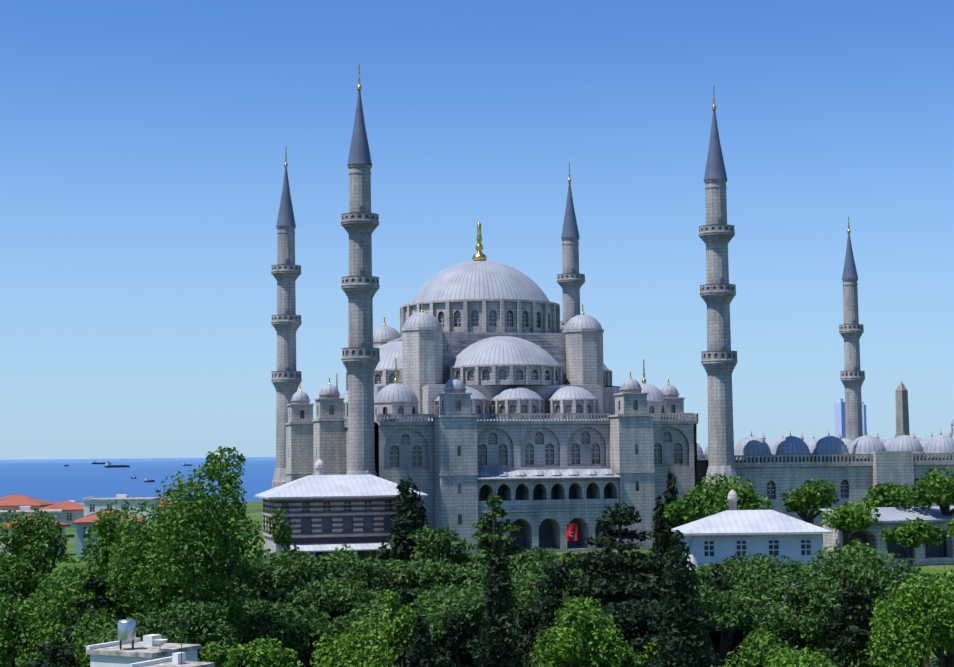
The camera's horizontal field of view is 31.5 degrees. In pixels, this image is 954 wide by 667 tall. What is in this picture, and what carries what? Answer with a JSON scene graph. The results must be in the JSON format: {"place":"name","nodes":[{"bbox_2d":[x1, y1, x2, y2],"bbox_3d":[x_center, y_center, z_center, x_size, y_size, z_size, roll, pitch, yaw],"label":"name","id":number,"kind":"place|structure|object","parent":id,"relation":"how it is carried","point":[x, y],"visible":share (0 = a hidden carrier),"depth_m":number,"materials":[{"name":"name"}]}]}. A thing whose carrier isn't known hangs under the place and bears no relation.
{"place":"outdoors","nodes":[
{"label":"outdoors","id":0,"kind":"place"},
{"bbox_2d":[38,494,159,527],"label":"house","id":1,"kind":"structure","parent":0,"point":[92,505],"depth_m":316.41,"materials":[{"name":"white paint"}]},
{"bbox_2d":[0,452,703,502],"bbox_3d":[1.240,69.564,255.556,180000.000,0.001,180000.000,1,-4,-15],"label":"sea water","id":2,"kind":"structure","parent":0,"point":[58,481],"depth_m":4429.11,"materials":[{"name":"blue liquid"}]},
{"bbox_2d":[834,399,845,438],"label":"skyline tower","id":3,"kind":"structure","parent":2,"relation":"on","point":[839,412],"depth_m":3116.39,"materials":[{"name":"blue glass"}]},
{"bbox_2d":[862,401,866,435],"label":"skyline tower","id":4,"kind":"structure","parent":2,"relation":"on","point":[864,423],"depth_m":3223.74,"materials":[{"name":"blue glass"}]},
{"bbox_2d":[0,501,953,666],"bbox_3d":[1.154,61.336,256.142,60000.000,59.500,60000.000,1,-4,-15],"label":"terrain","id":5,"kind":"structure","parent":0,"point":[255,509],"depth_m":225.69,"materials":[{"name":"green plant"}]},
{"bbox_2d":[0,578,27,612],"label":"pine tree","id":6,"kind":"object","parent":5,"relation":"on","point":[9,596],"visible":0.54,"depth_m":168.00,"materials":[{"name":"green plant"}]},
{"bbox_2d":[0,552,46,666],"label":"broadleaf tree","id":7,"kind":"object","parent":5,"relation":"on","point":[18,576],"visible":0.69,"depth_m":169.85,"materials":[{"name":"green plant"}]},
{"bbox_2d":[0,593,50,666],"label":"broadleaf tree","id":8,"kind":"object","parent":5,"relation":"on","point":[17,636],"visible":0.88,"depth_m":152.09,"materials":[{"name":"green plant"}]},
{"bbox_2d":[0,497,56,509],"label":"roof","id":9,"kind":"structure","parent":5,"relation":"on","point":[18,502],"depth_m":336.99,"materials":[{"name":"tile"}]},
{"bbox_2d":[0,506,61,522],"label":"house","id":10,"kind":"structure","parent":5,"relation":"on","point":[53,512],"depth_m":282.60,"materials":[{"name":"paint"}]},
{"bbox_2d":[0,505,69,584],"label":"broadleaf tree","id":11,"kind":"object","parent":5,"relation":"on","point":[36,549],"visible":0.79,"depth_m":180.85,"materials":[{"name":"green plant"}]},
{"bbox_2d":[0,514,69,557],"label":"cream house","id":12,"kind":"structure","parent":5,"relation":"on","point":[62,532],"depth_m":229.77,"materials":[{"name":"paint"}]},
{"bbox_2d":[22,567,97,636],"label":"broadleaf tree","id":13,"kind":"object","parent":5,"relation":"on","point":[53,585],"visible":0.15,"depth_m":162.85,"materials":[{"name":"green plant"}]},
{"bbox_2d":[15,615,105,666],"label":"broadleaf tree","id":14,"kind":"object","parent":5,"relation":"on","point":[32,657],"visible":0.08,"depth_m":146.87,"materials":[{"name":"green plant"}]},
{"bbox_2d":[50,554,94,562],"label":"broadleaf tree","id":15,"kind":"object","parent":5,"relation":"on","point":[66,558],"visible":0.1,"depth_m":216.70,"materials":[{"name":"green plant"}]},
{"bbox_2d":[42,563,107,610],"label":"broadleaf tree","id":16,"kind":"object","parent":5,"relation":"on","point":[83,569],"visible":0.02,"depth_m":167.87,"materials":[{"name":"green plant"}]},
{"bbox_2d":[27,576,127,666],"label":"cedar tree","id":17,"kind":"object","parent":5,"relation":"on","point":[64,650],"visible":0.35,"depth_m":146.46,"materials":[{"name":"green plant"}]},
{"bbox_2d":[29,572,145,661],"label":"broadleaf tree","id":18,"kind":"object","parent":5,"relation":"on","point":[54,611],"visible":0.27,"depth_m":150.49,"materials":[{"name":"green plant"}]},
{"bbox_2d":[69,607,121,666],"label":"broadleaf tree","id":19,"kind":"object","parent":5,"relation":"on","point":[83,655],"visible":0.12,"depth_m":142.15,"materials":[{"name":"green plant"}]},
{"bbox_2d":[72,508,142,558],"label":"pale blue house","id":20,"kind":"structure","parent":5,"relation":"on","point":[83,523],"depth_m":222.77,"materials":[{"name":"paint"}]},
{"bbox_2d":[80,499,181,604],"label":"broadleaf tree","id":21,"kind":"object","parent":5,"relation":"on","point":[103,546],"visible":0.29,"depth_m":152.30,"materials":[{"name":"green plant"}]},
{"bbox_2d":[85,611,198,644],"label":"tree","id":22,"kind":"object","parent":5,"relation":"on","point":[170,634],"visible":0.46,"depth_m":134.12,"materials":[{"name":"green plant"}]},
{"bbox_2d":[86,634,201,666],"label":"building","id":23,"kind":"structure","parent":5,"relation":"on","point":[109,654],"depth_m":112.48,"materials":[{"name":"paint"}]},
{"bbox_2d":[118,619,189,664],"bbox_3d":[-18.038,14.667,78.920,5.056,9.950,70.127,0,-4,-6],"label":"roof clutter","id":24,"kind":"object","parent":23,"relation":"on","point":[126,629],"visible":0.9,"depth_m":112.20,"materials":[{"name":"silver metal"}]},
{"bbox_2d":[129,652,214,666],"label":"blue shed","id":25,"kind":"structure","parent":5,"relation":"on","point":[174,660],"depth_m":108.59,"materials":[{"name":"paint"}]},
{"bbox_2d":[102,463,264,657],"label":"broadleaf tree","id":26,"kind":"object","parent":5,"relation":"on","point":[192,550],"visible":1,"depth_m":144.41,"materials":[{"name":"green plant"}]},
{"bbox_2d":[136,600,239,651],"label":"pine tree","id":27,"kind":"object","parent":5,"relation":"on","point":[195,617],"visible":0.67,"depth_m":136.27,"materials":[{"name":"green plant"}]},
{"bbox_2d":[170,573,248,661],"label":"broadleaf tree","id":28,"kind":"object","parent":5,"relation":"on","point":[220,596],"visible":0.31,"depth_m":141.84,"materials":[{"name":"green plant"}]},
{"bbox_2d":[181,569,256,603],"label":"pine tree","id":29,"kind":"object","parent":5,"relation":"on","point":[242,586],"visible":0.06,"depth_m":166.99,"materials":[{"name":"green plant"}]},
{"bbox_2d":[199,641,251,666],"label":"broadleaf tree","id":30,"kind":"object","parent":5,"relation":"on","point":[217,657],"visible":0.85,"depth_m":129.60,"materials":[{"name":"green plant"}]},
{"bbox_2d":[201,446,255,595],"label":"broadleaf tree","id":31,"kind":"object","parent":5,"relation":"on","point":[211,459],"visible":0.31,"depth_m":161.98,"materials":[{"name":"green plant"}]},
{"bbox_2d":[196,591,295,652],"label":"pine tree","id":32,"kind":"object","parent":5,"relation":"on","point":[252,607],"visible":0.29,"depth_m":156.33,"materials":[{"name":"green plant"}]},
{"bbox_2d":[240,634,302,666],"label":"broadleaf tree","id":33,"kind":"object","parent":5,"relation":"on","point":[261,655],"visible":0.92,"depth_m":129.67,"materials":[{"name":"green plant"}]},
{"bbox_2d":[254,508,304,591],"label":"broadleaf tree","id":34,"kind":"object","parent":5,"relation":"on","point":[282,537],"visible":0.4,"depth_m":179.87,"materials":[{"name":"green plant"}]},
{"bbox_2d":[241,603,333,660],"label":"pine tree","id":35,"kind":"object","parent":5,"relation":"on","point":[305,629],"visible":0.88,"depth_m":149.91,"materials":[{"name":"green plant"}]},
{"bbox_2d":[225,547,349,650],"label":"broadleaf tree","id":36,"kind":"object","parent":5,"relation":"on","point":[306,569],"visible":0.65,"depth_m":173.56,"materials":[{"name":"green plant"}]},
{"bbox_2d":[272,582,351,666],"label":"pine tree","id":37,"kind":"object","parent":5,"relation":"on","point":[303,659],"visible":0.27,"depth_m":162.54,"materials":[{"name":"green plant"}]},
{"bbox_2d":[261,576,389,656],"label":"pine tree","id":38,"kind":"object","parent":5,"relation":"on","point":[341,592],"visible":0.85,"depth_m":161.52,"materials":[{"name":"green plant"}]},
{"bbox_2d":[254,459,427,588],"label":"building","id":39,"kind":"structure","parent":5,"relation":"on","point":[326,514],"depth_m":198.20,"materials":[{"name":"grey stone"}]},
{"bbox_2d":[330,543,361,645],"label":"broadleaf tree","id":40,"kind":"object","parent":5,"relation":"on","point":[350,553],"visible":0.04,"depth_m":183.44,"materials":[{"name":"green plant"}]},
{"bbox_2d":[310,617,399,666],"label":"broadleaf tree","id":41,"kind":"object","parent":5,"relation":"on","point":[365,653],"visible":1,"depth_m":131.44,"materials":[{"name":"green plant"}]},
{"bbox_2d":[321,599,389,638],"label":"pine tree","id":42,"kind":"object","parent":5,"relation":"on","point":[342,623],"visible":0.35,"depth_m":152.42,"materials":[{"name":"green plant"}]},
{"bbox_2d":[319,551,445,641],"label":"pine tree","id":43,"kind":"object","parent":5,"relation":"on","point":[382,571],"visible":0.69,"depth_m":176.38,"materials":[{"name":"green plant"}]},
{"bbox_2d":[376,476,429,566],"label":"cypress tree","id":44,"kind":"object","parent":5,"relation":"on","point":[408,509],"visible":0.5,"depth_m":196.05,"materials":[{"name":"green plant"}]},
{"bbox_2d":[373,582,438,602],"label":"pine tree","id":45,"kind":"object","parent":5,"relation":"on","point":[390,586],"visible":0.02,"depth_m":176.41,"materials":[{"name":"green plant"}]},
{"bbox_2d":[375,588,437,666],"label":"broadleaf tree","id":46,"kind":"object","parent":5,"relation":"on","point":[399,624],"visible":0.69,"depth_m":136.65,"materials":[{"name":"green plant"}]},
{"bbox_2d":[370,585,443,665],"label":"cedar tree","id":47,"kind":"object","parent":5,"relation":"on","point":[406,596],"visible":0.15,"depth_m":139.86,"materials":[{"name":"green plant"}]},
{"bbox_2d":[404,613,435,666],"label":"cypress tree","id":48,"kind":"object","parent":5,"relation":"on","point":[421,655],"visible":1,"depth_m":123.62,"materials":[{"name":"green plant"}]},
{"bbox_2d":[373,587,484,653],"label":"pine tree","id":49,"kind":"object","parent":5,"relation":"on","point":[440,601],"visible":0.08,"depth_m":148.35,"materials":[{"name":"green plant"}]},
{"bbox_2d":[408,525,469,564],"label":"pine tree","id":50,"kind":"object","parent":5,"relation":"on","point":[432,546],"visible":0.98,"depth_m":191.88,"materials":[{"name":"green plant"}]},
{"bbox_2d":[396,557,514,660],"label":"pine tree","id":51,"kind":"object","parent":5,"relation":"on","point":[455,575],"visible":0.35,"depth_m":178.55,"materials":[{"name":"green plant"}]},
{"bbox_2d":[427,548,483,570],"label":"pine tree","id":52,"kind":"object","parent":5,"relation":"on","point":[467,558],"visible":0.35,"depth_m":195.03,"materials":[{"name":"green plant"}]},
{"bbox_2d":[430,615,488,666],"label":"cedar tree","id":53,"kind":"object","parent":5,"relation":"on","point":[464,648],"visible":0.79,"depth_m":131.46,"materials":[{"name":"green plant"}]},
{"bbox_2d":[420,590,500,665],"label":"pine tree","id":54,"kind":"object","parent":5,"relation":"on","point":[468,605],"visible":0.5,"depth_m":132.41,"materials":[{"name":"green plant"}]},
{"bbox_2d":[407,577,540,632],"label":"pine tree","id":55,"kind":"object","parent":5,"relation":"on","point":[526,597],"visible":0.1,"depth_m":162.34,"materials":[{"name":"green plant"}]},
{"bbox_2d":[470,536,524,666],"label":"cypress tree","id":56,"kind":"object","parent":5,"relation":"on","point":[497,637],"visible":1,"depth_m":123.47,"materials":[{"name":"green plant"}]},
{"bbox_2d":[467,493,527,578],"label":"cedar tree","id":57,"kind":"object","parent":5,"relation":"on","point":[485,539],"visible":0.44,"depth_m":200.67,"materials":[{"name":"green plant"}]},
{"bbox_2d":[271,64,738,554],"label":"mosque","id":58,"kind":"structure","parent":5,"relation":"on","point":[471,386],"depth_m":235.39,"materials":[{"name":"stone"}]},
{"bbox_2d":[566,524,577,540],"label":"flag","id":59,"kind":"object","parent":58,"relation":"attached to","point":[571,532],"visible":1,"depth_m":222.87,"materials":[{"name":"red fabric"}]},
{"bbox_2d":[460,604,561,646],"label":"pine tree","id":60,"kind":"object","parent":5,"relation":"on","point":[475,632],"depth_m":150.97,"materials":[{"name":"green plant"}]},
{"bbox_2d":[474,560,580,594],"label":"tree","id":61,"kind":"object","parent":5,"relation":"on","point":[524,573],"visible":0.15,"depth_m":178.24,"materials":[{"name":"green plant"}]},
{"bbox_2d":[508,592,556,662],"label":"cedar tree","id":62,"kind":"object","parent":5,"relation":"on","point":[541,596],"visible":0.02,"depth_m":151.76,"materials":[{"name":"green plant"}]},
{"bbox_2d":[507,546,561,571],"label":"pine tree","id":63,"kind":"object","parent":5,"relation":"on","point":[540,555],"visible":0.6,"depth_m":195.44,"materials":[{"name":"green plant"}]},
{"bbox_2d":[530,637,578,666],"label":"broadleaf tree","id":64,"kind":"object","parent":5,"relation":"on","point":[536,656],"visible":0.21,"depth_m":133.25,"materials":[{"name":"green plant"}]},
{"bbox_2d":[507,560,613,666],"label":"cedar tree","id":65,"kind":"object","parent":5,"relation":"on","point":[542,612],"visible":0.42,"depth_m":145.69,"materials":[{"name":"green plant"}]},
{"bbox_2d":[532,569,616,598],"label":"pine tree","id":66,"kind":"object","parent":5,"relation":"on","point":[575,572],"visible":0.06,"depth_m":168.62,"materials":[{"name":"green plant"}]},
{"bbox_2d":[560,550,599,575],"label":"tree","id":67,"kind":"object","parent":5,"relation":"on","point":[568,557],"visible":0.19,"depth_m":195.01,"materials":[{"name":"green plant"}]},
{"bbox_2d":[534,594,627,666],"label":"broadleaf tree","id":68,"kind":"object","parent":5,"relation":"on","point":[584,636],"visible":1,"depth_m":127.55,"materials":[{"name":"green plant"}]},
{"bbox_2d":[529,502,706,666],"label":"cedar tree","id":69,"kind":"object","parent":5,"relation":"on","point":[640,564],"visible":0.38,"depth_m":144.55,"materials":[{"name":"green plant"}]},
{"bbox_2d":[558,597,690,661],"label":"pine tree","id":70,"kind":"object","parent":5,"relation":"on","point":[633,620],"visible":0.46,"depth_m":135.40,"materials":[{"name":"green plant"}]},
{"bbox_2d":[601,638,664,666],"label":"broadleaf tree","id":71,"kind":"object","parent":5,"relation":"on","point":[630,657],"visible":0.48,"depth_m":129.87,"materials":[{"name":"green plant"}]},
{"bbox_2d":[649,494,670,565],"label":"cypress tree","id":72,"kind":"object","parent":5,"relation":"on","point":[661,541],"visible":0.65,"depth_m":203.10,"materials":[{"name":"green plant"}]},
{"bbox_2d":[662,467,679,558],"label":"cypress tree","id":73,"kind":"object","parent":5,"relation":"on","point":[671,491],"visible":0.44,"depth_m":208.97,"materials":[{"name":"green plant"}]},
{"bbox_2d":[620,600,722,666],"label":"cedar tree","id":74,"kind":"object","parent":5,"relation":"on","point":[657,626],"visible":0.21,"depth_m":130.71,"materials":[{"name":"green plant"}]},
{"bbox_2d":[651,530,712,666],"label":"cypress tree","id":75,"kind":"object","parent":5,"relation":"on","point":[682,622],"visible":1,"depth_m":121.02,"materials":[{"name":"green plant"}]},
{"bbox_2d":[663,489,717,526],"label":"plane tree","id":76,"kind":"object","parent":5,"relation":"on","point":[686,510],"visible":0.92,"depth_m":201.33,"materials":[{"name":"green plant"}]},
{"bbox_2d":[687,584,757,666],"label":"pine tree","id":77,"kind":"object","parent":5,"relation":"on","point":[735,607],"visible":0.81,"depth_m":136.60,"materials":[{"name":"green plant"}]},
{"bbox_2d":[706,564,746,665],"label":"cypress tree","id":78,"kind":"object","parent":5,"relation":"on","point":[717,581],"visible":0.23,"depth_m":144.22,"materials":[{"name":"green plant"}]},
{"bbox_2d":[682,473,773,513],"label":"plane tree","id":79,"kind":"object","parent":5,"relation":"on","point":[717,494],"visible":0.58,"depth_m":207.67,"materials":[{"name":"green plant"}]},
{"bbox_2d":[669,553,802,599],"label":"pine tree","id":80,"kind":"object","parent":5,"relation":"on","point":[703,575],"visible":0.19,"depth_m":162.45,"materials":[{"name":"green plant"}]},
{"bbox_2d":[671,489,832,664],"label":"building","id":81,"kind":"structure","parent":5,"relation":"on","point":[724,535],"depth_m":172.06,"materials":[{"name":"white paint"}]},
{"bbox_2d":[722,628,793,666],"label":"broadleaf tree","id":82,"kind":"object","parent":5,"relation":"on","point":[759,650],"visible":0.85,"depth_m":132.09,"materials":[{"name":"green plant"}]},
{"bbox_2d":[695,587,825,654],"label":"broadleaf tree","id":83,"kind":"object","parent":5,"relation":"on","point":[767,618],"visible":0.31,"depth_m":142.05,"materials":[{"name":"green plant"}]},
{"bbox_2d":[746,596,810,664],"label":"broadleaf tree","id":84,"kind":"object","parent":5,"relation":"on","point":[785,633],"visible":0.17,"depth_m":150.75,"materials":[{"name":"green plant"}]},
{"bbox_2d":[762,646,837,666],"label":"broadleaf tree","id":85,"kind":"object","parent":5,"relation":"on","point":[804,658],"visible":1,"depth_m":125.61,"materials":[{"name":"green plant"}]},
{"bbox_2d":[782,478,839,523],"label":"plane tree","id":86,"kind":"object","parent":5,"relation":"on","point":[813,496],"visible":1,"depth_m":209.38,"materials":[{"name":"green plant"}]},
{"bbox_2d":[780,581,847,654],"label":"pine tree","id":87,"kind":"object","parent":5,"relation":"on","point":[813,598],"visible":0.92,"depth_m":148.30,"materials":[{"name":"green plant"}]},
{"bbox_2d":[710,544,925,653],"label":"pine tree","id":88,"kind":"object","parent":5,"relation":"on","point":[829,572],"visible":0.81,"depth_m":155.27,"materials":[{"name":"green plant"}]},
{"bbox_2d":[796,579,870,648],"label":"broadleaf tree","id":89,"kind":"object","parent":5,"relation":"on","point":[846,617],"visible":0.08,"depth_m":151.92,"materials":[{"name":"green plant"}]},
{"bbox_2d":[820,498,880,548],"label":"plane tree","id":90,"kind":"object","parent":5,"relation":"on","point":[849,518],"visible":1,"depth_m":194.80,"materials":[{"name":"green plant"}]},
{"bbox_2d":[786,595,921,655],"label":"broadleaf tree","id":91,"kind":"object","parent":5,"relation":"on","point":[809,636],"visible":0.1,"depth_m":149.59,"materials":[{"name":"green plant"}]},
{"bbox_2d":[835,538,877,571],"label":"broadleaf tree","id":92,"kind":"object","parent":5,"relation":"on","point":[869,548],"visible":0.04,"depth_m":180.71,"materials":[{"name":"green plant"}]},
{"bbox_2d":[810,581,910,666],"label":"cedar tree","id":93,"kind":"object","parent":5,"relation":"on","point":[860,632],"visible":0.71,"depth_m":135.53,"materials":[{"name":"green plant"}]},
{"bbox_2d":[820,640,908,666],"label":"broadleaf tree","id":94,"kind":"object","parent":5,"relation":"on","point":[858,653],"visible":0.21,"depth_m":133.88,"materials":[{"name":"green plant"}]},
{"bbox_2d":[835,626,920,666],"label":"broadleaf tree","id":95,"kind":"object","parent":5,"relation":"on","point":[868,647],"visible":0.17,"depth_m":134.77,"materials":[{"name":"green plant"}]},
{"bbox_2d":[820,506,953,566],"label":"building","id":96,"kind":"structure","parent":5,"relation":"on","point":[893,517],"depth_m":199.97,"materials":[{"name":"paint"}]},
{"bbox_2d":[865,481,913,507],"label":"plane tree","id":97,"kind":"object","parent":5,"relation":"on","point":[880,497],"visible":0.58,"depth_m":208.90,"materials":[{"name":"green plant"}]},
{"bbox_2d":[895,381,909,436],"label":"obelisk","id":98,"kind":"object","parent":5,"relation":"on","point":[902,410],"visible":0.19,"depth_m":437.37,"materials":[{"name":"grey stone"}]},
{"bbox_2d":[854,567,952,607],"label":"pine tree","id":99,"kind":"object","parent":5,"relation":"on","point":[874,599],"visible":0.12,"depth_m":154.31,"materials":[{"name":"green plant"}]},
{"bbox_2d":[866,567,953,666],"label":"broadleaf tree","id":100,"kind":"object","parent":5,"relation":"on","point":[922,617],"visible":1,"depth_m":129.16,"materials":[{"name":"green plant"}]},
{"bbox_2d":[879,517,944,575],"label":"plane tree","id":101,"kind":"object","parent":5,"relation":"on","point":[912,534],"visible":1,"depth_m":186.79,"materials":[{"name":"green plant"}]},
{"bbox_2d":[889,467,953,556],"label":"plane tree","id":102,"kind":"object","parent":5,"relation":"on","point":[938,489],"visible":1,"depth_m":200.47,"materials":[{"name":"green plant"}]},
{"bbox_2d":[930,578,951,666],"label":"broadleaf tree","id":103,"kind":"object","parent":5,"relation":"on","point":[946,658],"depth_m":163.25,"materials":[{"name":"green plant"}]},
{"bbox_2d":[946,518,953,536],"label":"plane tree","id":104,"kind":"object","parent":5,"relation":"on","point":[950,528],"visible":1,"depth_m":185.78,"materials":[{"name":"green plant"}]},
{"bbox_2d":[0,0,953,459],"label":"sky","id":105,"kind":"structure","parent":0,"point":[143,143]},
{"bbox_2d":[697,217,953,543],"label":"mosque courtyard","id":106,"kind":"structure","parent":0,"point":[855,464],"depth_m":243.28,"materials":[{"name":"stone"}]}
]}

